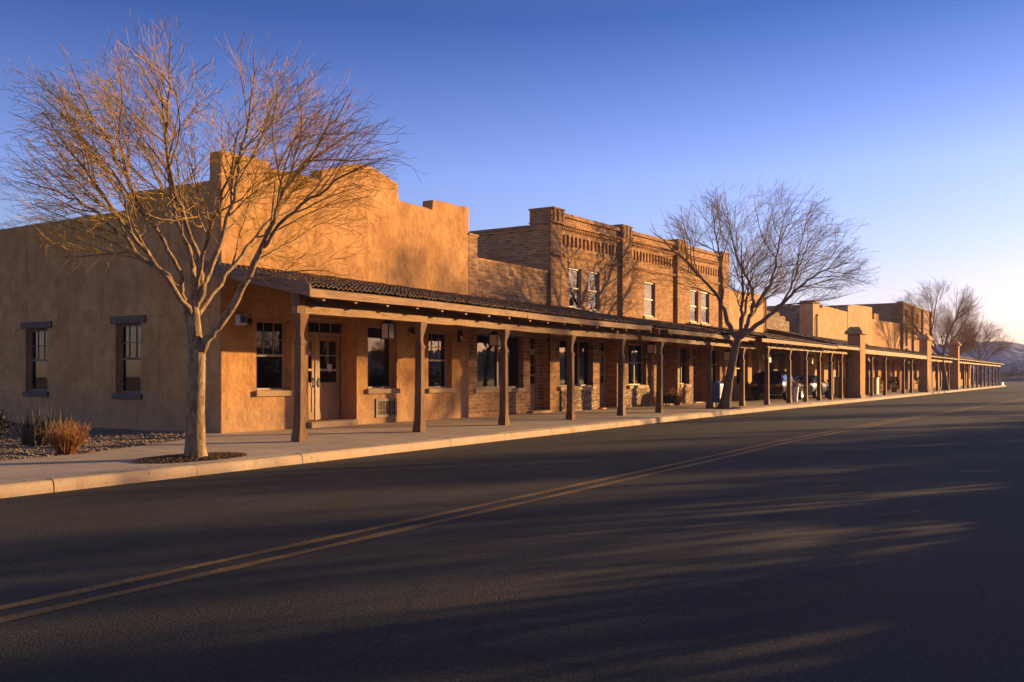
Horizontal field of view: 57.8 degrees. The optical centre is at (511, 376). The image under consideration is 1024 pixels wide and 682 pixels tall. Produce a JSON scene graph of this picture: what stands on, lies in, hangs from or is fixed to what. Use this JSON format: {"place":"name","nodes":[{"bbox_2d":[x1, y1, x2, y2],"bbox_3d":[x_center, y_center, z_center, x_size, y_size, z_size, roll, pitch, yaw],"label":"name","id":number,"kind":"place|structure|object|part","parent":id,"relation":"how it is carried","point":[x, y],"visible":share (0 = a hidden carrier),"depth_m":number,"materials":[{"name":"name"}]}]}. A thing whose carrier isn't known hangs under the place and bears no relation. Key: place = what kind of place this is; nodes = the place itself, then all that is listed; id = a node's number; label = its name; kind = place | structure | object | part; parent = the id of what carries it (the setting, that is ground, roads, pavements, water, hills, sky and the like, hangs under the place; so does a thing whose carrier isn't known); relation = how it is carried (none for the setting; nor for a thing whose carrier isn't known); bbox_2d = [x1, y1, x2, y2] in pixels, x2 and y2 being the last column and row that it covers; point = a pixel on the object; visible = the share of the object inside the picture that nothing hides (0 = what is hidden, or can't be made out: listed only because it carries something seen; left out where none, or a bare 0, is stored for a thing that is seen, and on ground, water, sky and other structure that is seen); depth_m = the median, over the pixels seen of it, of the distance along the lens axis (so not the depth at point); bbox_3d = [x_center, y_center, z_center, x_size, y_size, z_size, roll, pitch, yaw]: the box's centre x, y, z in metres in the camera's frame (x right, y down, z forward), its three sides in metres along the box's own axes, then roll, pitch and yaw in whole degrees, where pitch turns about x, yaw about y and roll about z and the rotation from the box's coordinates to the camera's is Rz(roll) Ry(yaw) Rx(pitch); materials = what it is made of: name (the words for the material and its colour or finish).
{"place":"outdoors","nodes":[
{"label":"outdoors","id":0,"kind":"place"},
{"bbox_2d":[0,423,184,460],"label":"gravel bed ground","id":1,"kind":"structure","parent":0,"point":[12,435],"depth_m":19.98,"materials":[{"name":"grey gravel"}]},
{"bbox_2d":[0,404,15,438],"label":"leafy shrub","id":2,"kind":"object","parent":1,"relation":"on","point":[2,424],"visible":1,"depth_m":18.97,"materials":[{"name":"green plant"}]},
{"bbox_2d":[6,408,81,446],"bbox_3d":[-8.796,0.929,17.588,1.335,0.843,1.660,0,0,20],"label":"spiky shrub","id":3,"kind":"object","parent":1,"relation":"on","point":[26,438],"visible":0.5,"depth_m":17.26,"materials":[{"name":"green plant"}]},
{"bbox_2d":[34,418,92,454],"bbox_3d":[-7.720,1.023,15.984,0.911,0.662,0.902,0,0,-6],"label":"dry shrub","id":4,"kind":"object","parent":1,"relation":"on","point":[64,442],"visible":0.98,"depth_m":15.89,"materials":[{"name":"brown plant"}]},
{"bbox_2d":[0,385,1001,482],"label":"pavement","id":5,"kind":"structure","parent":0,"point":[255,444],"depth_m":20.44,"materials":[{"name":"concrete"}]},
{"bbox_2d":[131,452,246,462],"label":"mulch","id":6,"kind":"object","parent":5,"relation":"on","point":[176,458],"visible":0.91,"depth_m":15.16,"materials":[{"name":"brown plant"}]},
{"bbox_2d":[0,8,426,457],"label":"bare tree","id":7,"kind":"object","parent":5,"relation":"on","point":[198,343],"visible":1,"depth_m":15.02,"materials":[{"name":"brown plant"}]},
{"bbox_2d":[194,259,655,441],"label":"covered walkway","id":8,"kind":"structure","parent":5,"relation":"on","point":[420,308],"depth_m":22.52,"materials":[{"name":"wood"}]},
{"bbox_2d":[380,320,395,339],"bbox_3d":[-3.178,-1.450,23.747,0.272,1.000,0.272,0,0,33],"label":"hanging lantern","id":9,"kind":"object","parent":8,"relation":"hanging from","point":[387,329],"visible":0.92,"depth_m":23.68,"materials":[{"name":"glass"}]},
{"bbox_2d":[488,329,500,346],"bbox_3d":[-0.488,-1.425,27.939,0.340,1.050,0.340,0,0,33],"label":"hanging lantern","id":10,"kind":"object","parent":8,"relation":"hanging from","point":[494,339],"visible":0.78,"depth_m":27.83,"materials":[{"name":"glass"}]},
{"bbox_2d":[641,390,655,406],"bbox_3d":[5.889,0.995,39.704,0.679,0.782,0.609,0,0,11],"label":"leafy shrub","id":11,"kind":"object","parent":5,"relation":"on","point":[647,398],"visible":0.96,"depth_m":39.74,"materials":[{"name":"green plant"}]},
{"bbox_2d":[663,393,676,405],"bbox_3d":[6.910,1.072,41.054,0.945,0.625,0.996,0,0,33],"label":"leafy shrub","id":12,"kind":"object","parent":5,"relation":"on","point":[667,400],"visible":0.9,"depth_m":41.03,"materials":[{"name":"green plant"}]},
{"bbox_2d":[668,387,687,404],"bbox_3d":[7.476,0.876,41.999,0.969,0.924,1.112,0,0,33],"label":"dry shrub","id":13,"kind":"object","parent":5,"relation":"on","point":[680,397],"visible":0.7,"depth_m":41.96,"materials":[{"name":"brown plant"}]},
{"bbox_2d":[601,313,758,412],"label":"covered walkway","id":14,"kind":"structure","parent":5,"relation":"on","point":[661,333],"depth_m":37.28,"materials":[{"name":"wood"}]},
{"bbox_2d":[646,342,656,353],"bbox_3d":[5.668,-1.435,37.533,0.340,1.030,0.340,0,0,33],"label":"hanging lantern","id":15,"kind":"object","parent":14,"relation":"hanging from","point":[651,348],"visible":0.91,"depth_m":37.42,"materials":[{"name":"glass"}]},
{"bbox_2d":[712,381,722,406],"bbox_3d":[8.834,0.781,40.088,0.568,1.138,0.520,0,0,33],"label":"newspaper box","id":16,"kind":"object","parent":5,"relation":"on","point":[717,387],"visible":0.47,"depth_m":39.84,"materials":[{"name":"blue metal"}]},
{"bbox_2d":[712,407,740,408],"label":"mulch","id":17,"kind":"object","parent":5,"relation":"on","point":[727,408],"visible":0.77,"depth_m":38.69,"materials":[{"name":"brown plant"}]},
{"bbox_2d":[640,172,879,407],"bbox_3d":[10.313,-3.514,38.947,9.724,9.945,8.255,0,0,-18],"label":"bare tree","id":18,"kind":"object","parent":5,"relation":"on","point":[726,394],"visible":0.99,"depth_m":38.91,"materials":[{"name":"brown plant"}]},
{"bbox_2d":[686,323,837,404],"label":"covered walkway","id":19,"kind":"structure","parent":5,"relation":"on","point":[786,343],"depth_m":47.08,"materials":[{"name":"brown wood"}]},
{"bbox_2d":[723,347,730,360],"bbox_3d":[10.478,-1.355,44.843,0.408,1.190,0.408,0,0,33],"label":"hanging lantern","id":20,"kind":"object","parent":19,"relation":"hanging from","point":[726,354],"visible":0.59,"depth_m":44.72,"materials":[{"name":"black metal"}]},
{"bbox_2d":[761,353,771,361],"bbox_3d":[13.509,-1.345,49.196,0.442,1.210,0.442,0,0,33],"label":"hanging lantern","id":21,"kind":"object","parent":19,"relation":"hanging from","point":[763,357],"visible":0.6,"depth_m":49.12,"materials":[{"name":"black metal"}]},
{"bbox_2d":[751,371,802,400],"bbox_3d":[15.012,0.505,52.093,2.160,1.631,4.700,0,0,33],"label":"parked car","id":22,"kind":"object","parent":5,"relation":"on","point":[777,382],"visible":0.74,"depth_m":50.28,"materials":[{"name":"black paint"}]},
{"bbox_3d":[15.153,0.029,50.832,0.182,0.450,2.490,0,0,33],"label":"side window","id":23,"kind":"part","parent":22,"relation":"part of","materials":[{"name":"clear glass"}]},
{"bbox_2d":[791,378,801,401],"bbox_3d":[15.028,0.708,48.919,0.617,1.285,0.591,0,0,-13],"label":"urn planter","id":24,"kind":"object","parent":5,"relation":"on","point":[795,388],"visible":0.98,"depth_m":48.86,"materials":[{"name":"white ceramic"}]},
{"bbox_2d":[794,375,827,398],"bbox_3d":[18.038,0.611,56.439,2.160,1.419,4.716,0,0,33],"label":"parked car","id":25,"kind":"object","parent":5,"relation":"on","point":[812,384],"visible":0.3,"depth_m":55.08,"materials":[{"name":"silver metal"}]},
{"bbox_2d":[769,329,859,399],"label":"covered walkway","id":26,"kind":"structure","parent":5,"relation":"on","point":[842,349],"depth_m":55.80,"materials":[{"name":"brown wood"}]},
{"bbox_2d":[807,355,813,363],"bbox_3d":[17.782,-1.345,55.484,0.442,1.210,0.442,0,0,33],"label":"hanging lantern","id":27,"kind":"object","parent":26,"relation":"hanging from","point":[810,359],"visible":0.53,"depth_m":55.31,"materials":[{"name":"white glass"}]},
{"bbox_2d":[834,377,844,396],"bbox_3d":[21.389,0.690,60.180,0.802,1.300,0.802,0,0,33],"label":"litter bin","id":28,"kind":"object","parent":5,"relation":"on","point":[836,386],"visible":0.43,"depth_m":59.95,"materials":[{"name":"black metal"}]},
{"bbox_2d":[809,335,876,376],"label":"covered walkway","id":29,"kind":"structure","parent":5,"relation":"on","point":[837,359],"depth_m":62.22,"materials":[{"name":"brown wood"}]},
{"bbox_2d":[845,327,867,397],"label":"porch pillar","id":30,"kind":"structure","parent":5,"relation":"on","point":[856,337],"depth_m":58.09,"materials":[{"name":"paint"}]},
{"bbox_2d":[865,377,869,394],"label":"litter bin","id":31,"kind":"object","parent":5,"relation":"on","point":[867,385],"visible":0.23,"depth_m":66.16,"materials":[{"name":"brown wood"}]},
{"bbox_2d":[873,378,879,394],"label":"litter bin","id":32,"kind":"object","parent":5,"relation":"on","point":[875,386],"visible":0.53,"depth_m":67.99,"materials":[{"name":"beige metal"}]},
{"bbox_2d":[875,376,882,391],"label":"plant tub","id":33,"kind":"object","parent":5,"relation":"on","point":[880,383],"visible":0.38,"depth_m":76.23,"materials":[{"name":"paint"}]},
{"bbox_2d":[889,376,899,391],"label":"plant tub","id":34,"kind":"object","parent":5,"relation":"on","point":[893,386],"visible":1,"depth_m":79.61,"materials":[{"name":"paint"}]},
{"bbox_2d":[865,345,926,395],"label":"covered walkway","id":35,"kind":"structure","parent":5,"relation":"on","point":[872,352],"depth_m":67.96,"materials":[{"name":"brown wood"}]},
{"bbox_2d":[884,347,957,390],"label":"covered walkway","id":36,"kind":"structure","parent":5,"relation":"on","point":[937,358],"depth_m":87.60,"materials":[{"name":"brown wood"}]},
{"bbox_2d":[917,334,933,391],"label":"porch pillar","id":37,"kind":"structure","parent":5,"relation":"on","point":[925,364],"depth_m":79.75,"materials":[{"name":"paint"}]},
{"bbox_2d":[890,275,984,390],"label":"bare tree","id":38,"kind":"object","parent":5,"relation":"on","point":[911,324],"visible":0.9,"depth_m":90.31,"materials":[{"name":"brown plant"}]},
{"bbox_2d":[949,341,960,389],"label":"porch pillar","id":39,"kind":"structure","parent":5,"relation":"on","point":[954,365],"depth_m":96.24,"materials":[{"name":"paint"}]},
{"bbox_2d":[928,301,990,356],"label":"bare tree","id":40,"kind":"object","parent":5,"relation":"on","point":[970,336],"visible":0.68,"depth_m":111.91,"materials":[{"name":"brown plant"}]},
{"bbox_2d":[918,351,1003,387],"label":"covered walkway","id":41,"kind":"structure","parent":5,"relation":"on","point":[968,361],"depth_m":115.56,"materials":[{"name":"brown wood"}]},
{"bbox_2d":[0,386,1023,681],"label":"road","id":42,"kind":"structure","parent":0,"point":[886,552],"depth_m":7.76,"materials":[{"name":"grey asphalt"}]},
{"bbox_2d":[0,385,1005,497],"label":"kerb","id":43,"kind":"structure","parent":42,"relation":"on","point":[48,485],"depth_m":16.73,"materials":[{"name":"concrete"}]},
{"bbox_2d":[0,399,1023,622],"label":"road marking","id":44,"kind":"object","parent":42,"relation":"on","point":[52,608],"visible":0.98,"depth_m":8.42,"materials":[{"name":"yellow paint"}]},
{"bbox_2d":[0,398,1023,609],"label":"road marking","id":45,"kind":"object","parent":42,"relation":"on","point":[66,593],"visible":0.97,"depth_m":8.78,"materials":[{"name":"yellow paint"}]},
{"bbox_2d":[0,0,1023,344],"label":"sky","id":46,"kind":"structure","parent":0,"point":[908,114],"materials":[{"name":"blue"}]},
{"bbox_2d":[933,341,1023,376],"bbox_3d":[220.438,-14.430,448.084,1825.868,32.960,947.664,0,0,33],"label":"mountains","id":47,"kind":"structure","parent":0,"point":[1014,353],"depth_m":652.57,"materials":[{"name":"stone"}]},
{"bbox_2d":[974,377,1023,381],"bbox_3d":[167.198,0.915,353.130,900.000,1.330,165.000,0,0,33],"label":"sand bank","id":48,"kind":"structure","parent":0,"point":[1013,379],"depth_m":276.94,"materials":[{"name":"soil"}]},
{"bbox_2d":[974,360,1023,377],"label":"scrub","id":49,"kind":"object","parent":48,"relation":"on","point":[1011,372],"visible":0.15,"depth_m":307.27,"materials":[{"name":"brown plant"}]},
{"bbox_2d":[974,382,1023,386],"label":"cross street","id":50,"kind":"structure","parent":0,"point":[1015,384],"depth_m":200.95,"materials":[{"name":"grey asphalt"}]},
{"bbox_2d":[954,320,1017,384],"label":"bare tree","id":51,"kind":"object","parent":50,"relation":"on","point":[986,344],"visible":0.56,"depth_m":148.44,"materials":[{"name":"brown plant"}]},
{"label":"ground","id":52,"kind":"structure","parent":0,"visible":0},
{"bbox_2d":[0,151,468,441],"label":"adobe building","id":53,"kind":"structure","parent":52,"relation":"on","point":[95,346],"depth_m":24.13,"materials":[{"name":"paint"}]},
{"bbox_2d":[20,321,51,396],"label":"window","id":54,"kind":"structure","parent":53,"relation":"in","point":[38,336],"depth_m":25.51,"materials":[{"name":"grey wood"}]},
{"bbox_2d":[110,315,145,398],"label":"window","id":55,"kind":"structure","parent":53,"relation":"in","point":[130,334],"depth_m":23.33,"materials":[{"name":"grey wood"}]},
{"bbox_2d":[235,314,246,324],"bbox_3d":[-6.298,-1.310,21.544,0.128,0.240,0.260,0,0,33],"label":"alarm box","id":56,"kind":"object","parent":53,"relation":"attached to","point":[240,319],"visible":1,"depth_m":21.46,"materials":[{"name":"white metal"}]},
{"bbox_2d":[247,318,252,324],"bbox_3d":[-6.162,-1.290,21.801,0.080,0.146,0.150,0,0,33],"label":"bell","id":57,"kind":"object","parent":53,"relation":"attached to","point":[249,321],"visible":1,"depth_m":21.76,"materials":[{"name":"black metal"}]},
{"bbox_2d":[254,319,293,396],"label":"window","id":58,"kind":"structure","parent":53,"relation":"in","point":[271,334],"depth_m":23.49,"materials":[{"name":"black glass"}]},
{"bbox_2d":[308,336,314,419],"bbox_3d":[-5.344,0.038,24.047,0.115,2.200,0.665,0,0,33],"label":"door","id":59,"kind":"structure","parent":53,"relation":"in","point":[311,385],"depth_m":24.26,"materials":[{"name":"brown wood"}]},
{"bbox_2d":[317,336,338,419],"bbox_3d":[-4.896,0.038,24.746,0.115,2.200,0.855,0,0,33],"label":"door","id":60,"kind":"structure","parent":53,"relation":"in","point":[327,392],"depth_m":24.75,"materials":[{"name":"brown wood"}]},
{"bbox_2d":[366,325,399,393],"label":"window","id":61,"kind":"structure","parent":53,"relation":"in","point":[379,354],"depth_m":26.87,"materials":[{"name":"black glass"}]},
{"bbox_2d":[408,326,414,333],"bbox_3d":[-2.894,-1.330,26.750,0.245,0.220,0.240,0,0,33],"label":"wall light","id":62,"kind":"object","parent":53,"relation":"attached to","point":[412,330],"visible":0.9,"depth_m":26.62,"materials":[{"name":"black metal"}]},
{"bbox_2d":[427,332,454,392],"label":"window","id":63,"kind":"structure","parent":53,"relation":"in","point":[437,340],"depth_m":29.05,"materials":[{"name":"glass"}]},
{"bbox_2d":[458,330,462,341],"bbox_3d":[-1.612,-1.250,28.867,0.106,0.360,0.150,0,0,33],"label":"wall light","id":64,"kind":"object","parent":53,"relation":"attached to","point":[460,335],"visible":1,"depth_m":28.81,"materials":[{"name":"black metal"}]},
{"bbox_2d":[469,233,550,416],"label":"brick building","id":65,"kind":"structure","parent":52,"relation":"on","point":[528,372],"depth_m":32.19,"materials":[{"name":"brick"}]},
{"bbox_2d":[477,333,518,388],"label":"window","id":66,"kind":"structure","parent":65,"relation":"in","point":[488,358],"depth_m":32.96,"materials":[{"name":"black glass"}]},
{"bbox_2d":[530,352,534,409],"bbox_3d":[0.626,0.158,33.304,0.044,2.100,0.895,0,0,33],"label":"door","id":67,"kind":"structure","parent":65,"relation":"in","point":[532,386],"depth_m":33.47,"materials":[{"name":"brown wood"}]},
{"bbox_2d":[469,206,729,411],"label":"brick building","id":68,"kind":"structure","parent":52,"relation":"on","point":[594,266],"depth_m":38.30,"materials":[{"name":"brown brick"}]},
{"bbox_2d":[549,334,595,391],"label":"window","id":69,"kind":"structure","parent":68,"relation":"in","point":[580,347],"depth_m":36.89,"materials":[{"name":"glass"}]},
{"bbox_2d":[569,267,581,308],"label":"window","id":70,"kind":"structure","parent":68,"relation":"in","point":[574,274],"depth_m":35.47,"materials":[{"name":"white glass"}]},
{"bbox_2d":[587,271,601,312],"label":"window","id":71,"kind":"structure","parent":68,"relation":"in","point":[592,276],"depth_m":36.71,"materials":[{"name":"white glass"}]},
{"bbox_2d":[600,353,603,405],"bbox_3d":[3.739,0.148,38.275,0.115,2.180,0.395,0,0,33],"label":"door","id":72,"kind":"structure","parent":68,"relation":"in","point":[601,384],"depth_m":38.29,"materials":[{"name":"brown wood"}]},
{"bbox_2d":[628,344,648,388],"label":"window","id":73,"kind":"structure","parent":68,"relation":"in","point":[635,351],"depth_m":41.08,"materials":[{"name":"glass"}]},
{"bbox_2d":[644,281,656,319],"bbox_3d":[6.066,-3.335,40.991,0.185,1.670,1.290,0,0,33],"label":"window","id":74,"kind":"structure","parent":68,"relation":"in","point":[648,288],"depth_m":41.11,"materials":[{"name":"white glass"}]},
{"bbox_2d":[663,356,663,402],"bbox_3d":[6.882,0.148,43.239,0.044,2.180,0.845,0,0,33],"label":"door","id":75,"kind":"structure","parent":68,"relation":"in","point":[663,356],"depth_m":43.57,"materials":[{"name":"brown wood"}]},
{"bbox_2d":[680,347,691,386],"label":"window","id":76,"kind":"structure","parent":68,"relation":"in","point":[682,349],"depth_m":44.93,"materials":[{"name":"brown paint"}]},
{"bbox_2d":[693,358,694,400],"bbox_3d":[9.124,0.148,46.732,0.044,2.180,0.545,0,0,33],"label":"door","id":77,"kind":"structure","parent":68,"relation":"in","point":[693,358],"depth_m":46.86,"materials":[{"name":"brown wood"}]},
{"bbox_2d":[690,289,699,324],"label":"window","id":78,"kind":"structure","parent":68,"relation":"in","point":[693,304],"depth_m":45.71,"materials":[{"name":"white glass"}]},
{"bbox_2d":[690,291,710,325],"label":"window","id":79,"kind":"structure","parent":68,"relation":"in","point":[704,300],"depth_m":46.96,"materials":[{"name":"white glass"}]},
{"bbox_2d":[711,349,716,381],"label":"window","id":80,"kind":"structure","parent":68,"relation":"in","point":[714,352],"depth_m":48.77,"materials":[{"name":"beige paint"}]},
{"bbox_2d":[727,290,766,399],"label":"adobe building","id":81,"kind":"structure","parent":52,"relation":"on","point":[754,364],"depth_m":52.53,"materials":[{"name":"paint"}]},
{"bbox_2d":[736,352,748,386],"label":"window","id":82,"kind":"structure","parent":81,"relation":"in","point":[738,357],"depth_m":52.76,"materials":[{"name":"beige paint"}]},
{"bbox_2d":[767,311,788,396],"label":"stone building","id":83,"kind":"structure","parent":52,"relation":"on","point":[776,321],"depth_m":57.20,"materials":[{"name":"beige paint"}]},
{"bbox_2d":[767,300,847,394],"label":"adobe building","id":84,"kind":"structure","parent":52,"relation":"on","point":[817,320],"depth_m":65.04,"materials":[{"name":"paint"}]},
{"bbox_2d":[831,305,871,376],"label":"adobe building","id":85,"kind":"structure","parent":52,"relation":"on","point":[859,316],"depth_m":76.98,"materials":[{"name":"paint"}]},
{"bbox_2d":[828,301,932,389],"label":"brick building","id":86,"kind":"structure","parent":52,"relation":"on","point":[882,310],"depth_m":94.02,"materials":[{"name":"brick"}]},
{"bbox_2d":[872,313,900,390],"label":"adobe building","id":87,"kind":"structure","parent":52,"relation":"on","point":[886,334],"depth_m":85.66,"materials":[{"name":"paint"}]},
{"bbox_2d":[932,353,973,387],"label":"adobe building","id":88,"kind":"structure","parent":52,"relation":"on","point":[940,374],"depth_m":117.22,"materials":[{"name":"paint"}]},
{"bbox_2d":[933,318,985,354],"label":"bare tree","id":89,"kind":"object","parent":52,"relation":"on","point":[967,347],"visible":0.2,"depth_m":123.89,"materials":[{"name":"brown plant"}]}
]}

